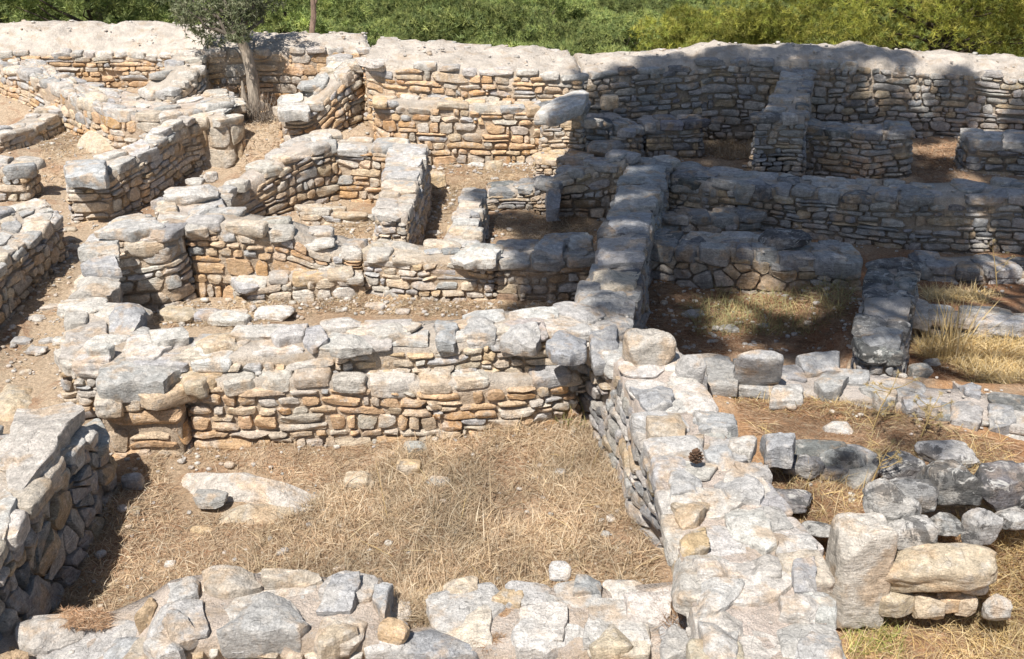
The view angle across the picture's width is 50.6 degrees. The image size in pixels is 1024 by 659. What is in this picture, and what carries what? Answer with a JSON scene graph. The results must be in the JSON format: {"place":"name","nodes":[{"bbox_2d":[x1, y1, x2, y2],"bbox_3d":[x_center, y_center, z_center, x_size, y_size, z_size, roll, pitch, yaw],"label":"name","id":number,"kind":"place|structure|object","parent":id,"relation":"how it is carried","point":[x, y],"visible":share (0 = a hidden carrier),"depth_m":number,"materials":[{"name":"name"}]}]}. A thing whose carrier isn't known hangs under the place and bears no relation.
{"place":"outdoors","nodes":[
{"label":"outdoors","id":0,"kind":"place"},
{"bbox_2d":[1,114,279,384],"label":"dry grass","id":1,"kind":"structure","parent":0,"point":[81,153],"depth_m":13.05,"materials":[{"name":"plant"}]},
{"bbox_2d":[50,407,667,613],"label":"dry grass","id":2,"kind":"structure","parent":0,"point":[398,511],"depth_m":6.26,"materials":[{"name":"plant"}]},
{"bbox_2d":[0,20,1023,658],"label":"ground","id":3,"kind":"structure","parent":0,"point":[42,382],"depth_m":8.32,"materials":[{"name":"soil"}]},
{"bbox_2d":[0,384,32,421],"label":"bedrock outcrop","id":4,"kind":"object","parent":3,"relation":"on","point":[13,398],"visible":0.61,"depth_m":7.58,"materials":[{"name":"stone"}]},
{"bbox_2d":[0,155,45,201],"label":"rubble wall","id":5,"kind":"structure","parent":3,"relation":"on","point":[20,178],"depth_m":11.87,"materials":[{"name":"stone"}]},
{"bbox_2d":[0,105,65,153],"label":"rubble wall","id":6,"kind":"structure","parent":3,"relation":"on","point":[29,129],"depth_m":13.46,"materials":[{"name":"stone"}]},
{"bbox_2d":[0,198,68,330],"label":"rubble wall","id":7,"kind":"structure","parent":3,"relation":"on","point":[34,255],"depth_m":9.58,"materials":[{"name":"stone"}]},
{"bbox_2d":[0,401,121,639],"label":"rubble wall","id":8,"kind":"structure","parent":3,"relation":"on","point":[58,474],"depth_m":5.71,"materials":[{"name":"stone"}]},
{"bbox_2d":[0,0,188,23],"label":"pine tree","id":9,"kind":"object","parent":3,"relation":"on","point":[59,7],"visible":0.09,"depth_m":25.50,"materials":[{"name":"green plant"}]},
{"bbox_2d":[76,130,114,152],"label":"bedrock outcrop","id":10,"kind":"object","parent":3,"relation":"on","point":[93,141],"visible":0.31,"depth_m":13.15,"materials":[{"name":"stone"}]},
{"bbox_2d":[0,57,234,149],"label":"rubble wall","id":11,"kind":"structure","parent":3,"relation":"on","point":[99,109],"depth_m":13.58,"materials":[{"name":"stone"}]},
{"bbox_2d":[0,20,258,88],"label":"rubble wall","id":12,"kind":"structure","parent":3,"relation":"on","point":[120,58],"depth_m":15.79,"materials":[{"name":"stone"}]},
{"bbox_2d":[121,472,144,489],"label":"loose stone","id":13,"kind":"object","parent":3,"relation":"on","point":[130,480],"visible":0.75,"depth_m":6.55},
{"bbox_2d":[63,103,206,222],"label":"rubble wall","id":14,"kind":"structure","parent":3,"relation":"on","point":[155,162],"depth_m":11.61,"materials":[{"name":"stone"}]},
{"bbox_2d":[53,197,225,425],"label":"rubble wall","id":15,"kind":"structure","parent":3,"relation":"on","point":[132,266],"depth_m":8.95,"materials":[{"name":"stone"}]},
{"bbox_2d":[163,184,219,205],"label":"loose stone","id":16,"kind":"object","parent":15,"relation":"on","point":[186,195],"visible":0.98,"depth_m":10.35,"materials":[{"name":"stone"}]},
{"bbox_2d":[137,48,212,103],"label":"rubble wall","id":17,"kind":"structure","parent":3,"relation":"on","point":[174,81],"depth_m":13.70,"materials":[{"name":"stone"}]},
{"bbox_2d":[157,305,197,322],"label":"loose stone","id":18,"kind":"object","parent":3,"relation":"on","point":[177,314],"visible":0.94,"depth_m":8.95,"materials":[{"name":"stone"}]},
{"bbox_2d":[103,0,274,32],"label":"pine tree","id":19,"kind":"object","parent":3,"relation":"on","point":[164,15],"visible":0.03,"depth_m":25.79,"materials":[{"name":"green plant"}]},
{"bbox_2d":[192,489,228,508],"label":"loose stone","id":20,"kind":"object","parent":3,"relation":"on","point":[209,498],"visible":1,"depth_m":6.38,"materials":[{"name":"stone"}]},
{"bbox_2d":[190,98,247,168],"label":"rubble wall","id":21,"kind":"structure","parent":3,"relation":"on","point":[223,139],"depth_m":13.07,"materials":[{"name":"stone"}]},
{"bbox_2d":[156,0,286,116],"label":"olive tree","id":22,"kind":"object","parent":3,"relation":"on","point":[235,31],"visible":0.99,"depth_m":13.69,"materials":[{"name":"green plant"}]},
{"bbox_2d":[207,310,250,326],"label":"loose stone","id":23,"kind":"object","parent":3,"relation":"on","point":[219,318],"visible":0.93,"depth_m":8.87,"materials":[{"name":"stone"}]},
{"bbox_2d":[181,472,337,513],"bbox_3d":[-1.566,1.024,6.582,1.118,0.240,0.302,6,25,14],"label":"bedrock outcrop","id":24,"kind":"object","parent":3,"relation":"on","point":[246,488],"visible":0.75,"depth_m":6.53,"materials":[{"name":"stone"}]},
{"bbox_2d":[244,92,277,125],"bbox_3d":[-3.257,-2.780,13.742,0.715,0.510,0.683,0,24,0],"label":"dry bush","id":25,"kind":"object","parent":3,"relation":"on","point":[266,115],"visible":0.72,"depth_m":13.75,"materials":[{"name":"brown plant"}]},
{"bbox_2d":[218,503,328,524],"bbox_3d":[-1.504,1.138,6.353,0.994,0.213,0.249,0,24,0],"label":"bedrock outcrop","id":26,"kind":"object","parent":3,"relation":"on","point":[244,512],"visible":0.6,"depth_m":6.31,"materials":[{"name":"stone"}]},
{"bbox_2d":[254,305,295,321],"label":"loose stone","id":27,"kind":"object","parent":3,"relation":"on","point":[281,313],"visible":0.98,"depth_m":8.98,"materials":[{"name":"stone"}]},
{"bbox_2d":[183,204,367,303],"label":"rubble wall","id":28,"kind":"structure","parent":3,"relation":"on","point":[243,255],"depth_m":9.31,"materials":[{"name":"stone"}]},
{"bbox_2d":[187,0,375,46],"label":"pine tree","id":29,"kind":"object","parent":3,"relation":"on","point":[287,25],"visible":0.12,"depth_m":25.42,"materials":[{"name":"green plant"}]},
{"bbox_2d":[203,31,370,111],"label":"rubble wall","id":30,"kind":"structure","parent":3,"relation":"on","point":[283,67],"depth_m":14.36,"materials":[{"name":"stone"}]},
{"bbox_2d":[272,53,365,143],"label":"rubble wall","id":31,"kind":"structure","parent":3,"relation":"on","point":[334,90],"depth_m":13.17,"materials":[{"name":"stone"}]},
{"bbox_2d":[207,129,432,244],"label":"rubble wall","id":32,"kind":"structure","parent":3,"relation":"on","point":[306,176],"depth_m":11.44,"materials":[{"name":"stone"}]},
{"bbox_2d":[71,301,605,457],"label":"rubble wall","id":33,"kind":"structure","parent":3,"relation":"on","point":[351,381],"depth_m":7.06,"materials":[{"name":"stone"}]},
{"bbox_2d":[86,343,114,359],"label":"loose stone","id":34,"kind":"object","parent":33,"relation":"on","point":[100,349],"visible":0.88,"depth_m":7.03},
{"bbox_2d":[0,564,688,658],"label":"rubble wall","id":35,"kind":"structure","parent":3,"relation":"on","point":[266,613],"depth_m":4.81,"materials":[{"name":"stone"}]},
{"bbox_2d":[55,575,686,651],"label":"pine litter","id":36,"kind":"object","parent":35,"relation":"on","point":[100,622],"visible":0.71,"depth_m":4.98,"materials":[{"name":"plant"}]},
{"bbox_2d":[378,617,409,644],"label":"loose stone","id":37,"kind":"object","parent":35,"relation":"on","point":[392,630],"visible":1,"depth_m":4.67,"materials":[{"name":"stone"}]},
{"bbox_2d":[443,576,478,593],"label":"loose stone","id":38,"kind":"object","parent":35,"relation":"on","point":[465,584],"visible":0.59,"depth_m":5.03,"materials":[{"name":"stone"}]},
{"bbox_2d":[548,561,570,581],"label":"loose stone","id":39,"kind":"object","parent":35,"relation":"on","point":[559,571],"visible":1,"depth_m":5.07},
{"bbox_2d":[307,16,406,45],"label":"pine tree","id":40,"kind":"object","parent":3,"relation":"on","point":[368,25],"visible":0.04,"depth_m":41.59,"materials":[{"name":"green plant"}]},
{"bbox_2d":[344,471,373,488],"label":"loose stone","id":41,"kind":"object","parent":3,"relation":"on","point":[360,476],"visible":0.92,"depth_m":6.65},
{"bbox_2d":[340,0,417,38],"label":"pine tree","id":42,"kind":"object","parent":3,"relation":"on","point":[380,5],"visible":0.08,"depth_m":46.48,"materials":[{"name":"green plant"}]},
{"bbox_2d":[396,459,420,475],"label":"loose stone","id":43,"kind":"object","parent":3,"relation":"on","point":[402,465],"visible":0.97,"depth_m":6.79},
{"bbox_2d":[369,0,525,46],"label":"pine tree","id":44,"kind":"object","parent":3,"relation":"on","point":[454,22],"visible":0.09,"depth_m":26.42,"materials":[{"name":"green plant"}]},
{"bbox_2d":[390,0,515,40],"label":"pine tree","id":45,"kind":"object","parent":3,"relation":"on","point":[433,2],"visible":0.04,"depth_m":45.75,"materials":[{"name":"green plant"}]},
{"bbox_2d":[443,187,489,248],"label":"rubble wall","id":46,"kind":"structure","parent":3,"relation":"on","point":[472,207],"depth_m":10.35,"materials":[{"name":"stone"}]},
{"bbox_2d":[354,37,588,165],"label":"rubble wall","id":47,"kind":"structure","parent":3,"relation":"on","point":[444,128],"depth_m":13.25,"materials":[{"name":"stone"}]},
{"bbox_2d":[361,232,595,301],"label":"rubble wall","id":48,"kind":"structure","parent":3,"relation":"on","point":[555,267],"depth_m":9.30,"materials":[{"name":"stone"}]},
{"bbox_2d":[476,1,588,52],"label":"pine tree","id":49,"kind":"object","parent":3,"relation":"on","point":[534,32],"visible":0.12,"depth_m":41.13,"materials":[{"name":"green plant"}]},
{"bbox_2d":[495,0,598,42],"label":"pine tree","id":50,"kind":"object","parent":3,"relation":"on","point":[564,7],"visible":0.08,"depth_m":48.19,"materials":[{"name":"green plant"}]},
{"bbox_2d":[150,132,968,329],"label":"dry grass","id":51,"kind":"structure","parent":3,"relation":"on","point":[744,150],"depth_m":11.20,"materials":[{"name":"plant"}]},
{"bbox_2d":[531,100,593,176],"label":"stone pillar","id":52,"kind":"structure","parent":3,"relation":"on","point":[560,145],"depth_m":12.82,"materials":[{"name":"stone"}]},
{"bbox_2d":[534,90,588,126],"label":"tilted slab","id":53,"kind":"structure","parent":52,"relation":"on","point":[557,111],"depth_m":11.78,"materials":[{"name":"stone"}]},
{"bbox_2d":[587,140,623,156],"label":"loose stone","id":54,"kind":"object","parent":52,"relation":"on","point":[599,148],"visible":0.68,"depth_m":12.66,"materials":[{"name":"stone"}]},
{"bbox_2d":[486,149,640,220],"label":"rubble wall","id":55,"kind":"structure","parent":3,"relation":"on","point":[584,189],"depth_m":11.28,"materials":[{"name":"stone"}]},
{"bbox_2d":[545,32,634,55],"bbox_3d":[1.477,-3.971,27.850,4.934,7.210,5.532,7,25,14],"label":"pine tree","id":56,"kind":"object","parent":3,"relation":"on","point":[571,47],"visible":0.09,"depth_m":26.54,"materials":[{"name":"green plant"}]},
{"bbox_2d":[548,18,637,53],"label":"pine tree","id":57,"kind":"object","parent":3,"relation":"on","point":[611,35],"visible":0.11,"depth_m":40.18,"materials":[{"name":"green plant"}]},
{"bbox_2d":[571,0,641,23],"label":"pine tree","id":58,"kind":"object","parent":3,"relation":"on","point":[609,4],"visible":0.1,"depth_m":49.41,"materials":[{"name":"green plant"}]},
{"bbox_2d":[578,0,670,53],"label":"pine tree","id":59,"kind":"object","parent":3,"relation":"on","point":[603,17],"visible":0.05,"depth_m":43.60,"materials":[{"name":"green plant"}]},
{"bbox_2d":[574,155,680,375],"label":"rubble wall","id":60,"kind":"structure","parent":3,"relation":"on","point":[614,286],"depth_m":8.67,"materials":[{"name":"stone"}]},
{"bbox_2d":[580,112,710,158],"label":"rubble wall","id":61,"kind":"structure","parent":3,"relation":"on","point":[678,136],"depth_m":13.45,"materials":[{"name":"stone"}]},
{"bbox_2d":[600,94,618,109],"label":"loose stone","id":62,"kind":"object","parent":61,"relation":"on","point":[609,101],"visible":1,"depth_m":12.76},
{"bbox_2d":[603,5,743,51],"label":"pine tree","id":63,"kind":"object","parent":3,"relation":"on","point":[625,23],"visible":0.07,"depth_m":41.22,"materials":[{"name":"green plant"}]},
{"bbox_2d":[578,338,845,658],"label":"rubble wall","id":64,"kind":"structure","parent":3,"relation":"on","point":[727,579],"depth_m":5.11,"materials":[{"name":"stone"}]},
{"bbox_2d":[622,328,676,365],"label":"standing block","id":65,"kind":"structure","parent":64,"relation":"on","point":[650,346],"depth_m":6.67,"materials":[{"name":"stone"}]},
{"bbox_2d":[675,354,705,383],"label":"boulder","id":66,"kind":"object","parent":64,"relation":"on","point":[691,366],"visible":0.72,"depth_m":6.57,"materials":[{"name":"stone"}]},
{"bbox_2d":[629,1,810,50],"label":"pine tree","id":67,"kind":"object","parent":3,"relation":"on","point":[682,38],"visible":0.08,"depth_m":23.72,"materials":[{"name":"green plant"}]},
{"bbox_2d":[644,272,861,354],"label":"dry grass","id":68,"kind":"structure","parent":3,"relation":"on","point":[742,303],"depth_m":8.92,"materials":[{"name":"plant"}]},
{"bbox_2d":[650,228,862,293],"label":"rubble wall","id":69,"kind":"structure","parent":3,"relation":"on","point":[740,260],"depth_m":9.38,"materials":[{"name":"stone"}]},
{"bbox_2d":[758,228,812,249],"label":"loose stone","id":70,"kind":"object","parent":69,"relation":"on","point":[780,239],"visible":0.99,"depth_m":9.38,"materials":[{"name":"stone"}]},
{"bbox_2d":[749,69,816,176],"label":"rubble wall","id":71,"kind":"structure","parent":3,"relation":"on","point":[783,124],"depth_m":12.25,"materials":[{"name":"stone"}]},
{"bbox_2d":[572,40,1023,143],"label":"rubble wall","id":72,"kind":"structure","parent":3,"relation":"on","point":[724,87],"depth_m":13.91,"materials":[{"name":"stone"}]},
{"bbox_2d":[782,454,824,479],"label":"boulder","id":73,"kind":"object","parent":3,"relation":"on","point":[802,468],"visible":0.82,"depth_m":5.95,"materials":[{"name":"stone"}]},
{"bbox_2d":[802,520,830,537],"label":"boulder","id":74,"kind":"object","parent":3,"relation":"on","point":[817,528],"visible":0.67,"depth_m":5.48,"materials":[{"name":"stone"}]},
{"bbox_2d":[748,109,914,181],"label":"rubble wall","id":75,"kind":"structure","parent":3,"relation":"on","point":[857,150],"depth_m":12.47,"materials":[{"name":"stone"}]},
{"bbox_2d":[794,439,877,489],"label":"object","id":76,"kind":"structure","parent":3,"relation":"on","point":[813,447],"depth_m":6.02,"materials":[{"name":"stone"}]},
{"bbox_2d":[819,446,866,468],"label":"boulder","id":77,"kind":"object","parent":76,"relation":"on","point":[852,457],"visible":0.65,"depth_m":6.02,"materials":[{"name":"stone"}]},
{"bbox_2d":[822,421,852,434],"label":"loose stone","id":78,"kind":"object","parent":3,"relation":"on","point":[839,427],"visible":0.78,"depth_m":6.49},
{"bbox_2d":[662,161,1023,254],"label":"rubble wall","id":79,"kind":"structure","parent":3,"relation":"on","point":[894,213],"depth_m":10.60,"materials":[{"name":"stone"}]},
{"bbox_2d":[733,182,754,203],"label":"loose stone","id":80,"kind":"object","parent":79,"relation":"on","point":[743,192],"visible":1,"depth_m":10.53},
{"bbox_2d":[693,0,1023,56],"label":"pine tree","id":81,"kind":"object","parent":3,"relation":"on","point":[943,25],"visible":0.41,"depth_m":19.82,"materials":[{"name":"green plant"}]},
{"bbox_2d":[825,511,898,628],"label":"upright slab","id":82,"kind":"structure","parent":3,"relation":"on","point":[861,550],"depth_m":5.27,"materials":[{"name":"stone"}]},
{"bbox_2d":[701,351,1023,440],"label":"rubble wall","id":83,"kind":"structure","parent":3,"relation":"on","point":[825,376],"depth_m":6.82,"materials":[{"name":"stone"}]},
{"bbox_2d":[733,350,783,384],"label":"boulder","id":84,"kind":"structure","parent":83,"relation":"on","point":[758,367],"depth_m":6.80,"materials":[{"name":"stone"}]},
{"bbox_2d":[725,385,1023,552],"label":"pine litter","id":85,"kind":"object","parent":3,"relation":"on","point":[819,433],"visible":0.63,"depth_m":6.43,"materials":[{"name":"plant"}]},
{"bbox_2d":[775,488,812,513],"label":"boulder","id":86,"kind":"object","parent":85,"relation":"on","point":[798,501],"visible":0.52,"depth_m":5.73,"materials":[{"name":"stone"}]},
{"bbox_2d":[846,257,921,377],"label":"rubble wall","id":87,"kind":"structure","parent":3,"relation":"on","point":[881,331],"depth_m":7.67,"materials":[{"name":"stone"}]},
{"bbox_2d":[907,363,933,377],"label":"loose stone","id":88,"kind":"object","parent":87,"relation":"on","point":[923,370],"visible":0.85,"depth_m":7.32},
{"bbox_2d":[879,591,913,617],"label":"boulder","id":89,"kind":"object","parent":3,"relation":"on","point":[896,604],"visible":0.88,"depth_m":5.32,"materials":[{"name":"stone"}]},
{"bbox_2d":[885,543,997,592],"bbox_3d":[2.067,1.170,5.298,0.569,0.274,0.237,6,25,14],"label":"boulder","id":90,"kind":"object","parent":89,"relation":"on","point":[948,567],"visible":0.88,"depth_m":5.21,"materials":[{"name":"stone"}]},
{"bbox_2d":[888,514,939,549],"bbox_3d":[1.979,1.027,5.388,0.260,0.190,0.143,0,24,0],"label":"boulder","id":91,"kind":"object","parent":90,"relation":"on","point":[916,530],"visible":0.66,"depth_m":5.32,"materials":[{"name":"stone"}]},
{"bbox_2d":[862,478,921,522],"bbox_3d":[1.920,0.891,5.459,0.301,0.288,0.172,3,24,7],"label":"boulder","id":92,"kind":"object","parent":91,"relation":"on","point":[890,500],"visible":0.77,"depth_m":5.38,"materials":[{"name":"stone"}]},
{"bbox_2d":[889,477,938,513],"bbox_3d":[2.031,0.849,5.548,0.276,0.193,0.170,0,24,0],"label":"boulder","id":93,"kind":"object","parent":92,"relation":"on","point":[924,493],"visible":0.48,"depth_m":5.47,"materials":[{"name":"stone"}]},
{"bbox_2d":[930,512,962,536],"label":"boulder","id":94,"kind":"object","parent":90,"relation":"on","point":[948,524],"visible":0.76,"depth_m":5.42,"materials":[{"name":"stone"}]},
{"bbox_2d":[960,508,1003,544],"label":"boulder","id":95,"kind":"object","parent":90,"relation":"on","point":[981,526],"visible":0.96,"depth_m":5.35,"materials":[{"name":"stone"}]},
{"bbox_2d":[872,450,925,479],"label":"boulder","id":96,"kind":"object","parent":3,"relation":"on","point":[910,466],"visible":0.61,"depth_m":6.01,"materials":[{"name":"stone"}]},
{"bbox_2d":[911,592,945,619],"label":"boulder","id":97,"kind":"object","parent":3,"relation":"on","point":[926,606],"visible":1,"depth_m":5.31,"materials":[{"name":"stone"}]},
{"bbox_2d":[911,391,955,437],"bbox_3d":[2.478,0.515,6.418,0.230,0.296,0.201,0,24,0],"label":"dry thistle","id":98,"kind":"object","parent":3,"relation":"on","point":[924,409],"visible":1,"depth_m":6.40,"materials":[{"name":"plant"}]},
{"bbox_2d":[914,440,979,467],"bbox_3d":[2.497,0.721,6.219,0.328,0.089,0.236,-3,24,-7],"label":"boulder","id":99,"kind":"object","parent":3,"relation":"on","point":[934,450],"visible":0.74,"depth_m":6.19,"materials":[{"name":"stone"}]},
{"bbox_2d":[915,459,982,510],"bbox_3d":[2.264,0.807,5.597,0.320,0.263,0.200,5,25,10],"label":"boulder","id":100,"kind":"object","parent":3,"relation":"on","point":[957,484],"visible":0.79,"depth_m":5.51,"materials":[{"name":"stone"}]},
{"bbox_2d":[936,592,961,613],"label":"boulder","id":101,"kind":"object","parent":3,"relation":"on","point":[951,600],"visible":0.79,"depth_m":5.30,"materials":[{"name":"stone"}]},
{"bbox_2d":[907,250,1023,284],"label":"rubble wall","id":102,"kind":"structure","parent":3,"relation":"on","point":[980,269],"depth_m":9.72,"materials":[{"name":"stone"}]},
{"bbox_2d":[954,593,977,616],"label":"boulder","id":103,"kind":"object","parent":3,"relation":"on","point":[968,604],"visible":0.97,"depth_m":5.29,"materials":[{"name":"stone"}]},
{"bbox_2d":[909,276,1023,383],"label":"dry grass","id":104,"kind":"structure","parent":3,"relation":"on","point":[979,356],"depth_m":7.92,"materials":[{"name":"plant"}]},
{"bbox_2d":[911,298,1023,343],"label":"rubble wall","id":105,"kind":"structure","parent":3,"relation":"on","point":[997,316],"depth_m":8.15,"materials":[{"name":"stone"}]},
{"bbox_2d":[953,128,1023,176],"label":"rubble wall","id":106,"kind":"structure","parent":3,"relation":"on","point":[993,153],"depth_m":12.38,"materials":[{"name":"stone"}]},
{"bbox_2d":[981,593,1012,620],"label":"boulder","id":107,"kind":"object","parent":3,"relation":"on","point":[996,607],"visible":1,"depth_m":5.25,"materials":[{"name":"stone"}]},
{"bbox_2d":[974,460,1023,511],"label":"boulder","id":108,"kind":"object","parent":3,"relation":"on","point":[1002,481],"visible":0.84,"depth_m":5.49,"materials":[{"name":"stone"}]},
{"bbox_2d":[995,506,1023,529],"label":"boulder","id":109,"kind":"object","parent":3,"relation":"on","point":[1013,517],"visible":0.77,"depth_m":5.45,"materials":[{"name":"stone"}]},
{"bbox_2d":[836,452,1023,658],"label":"dry grass","id":110,"kind":"structure","parent":0,"point":[872,646],"depth_m":5.39,"materials":[{"name":"plant"}]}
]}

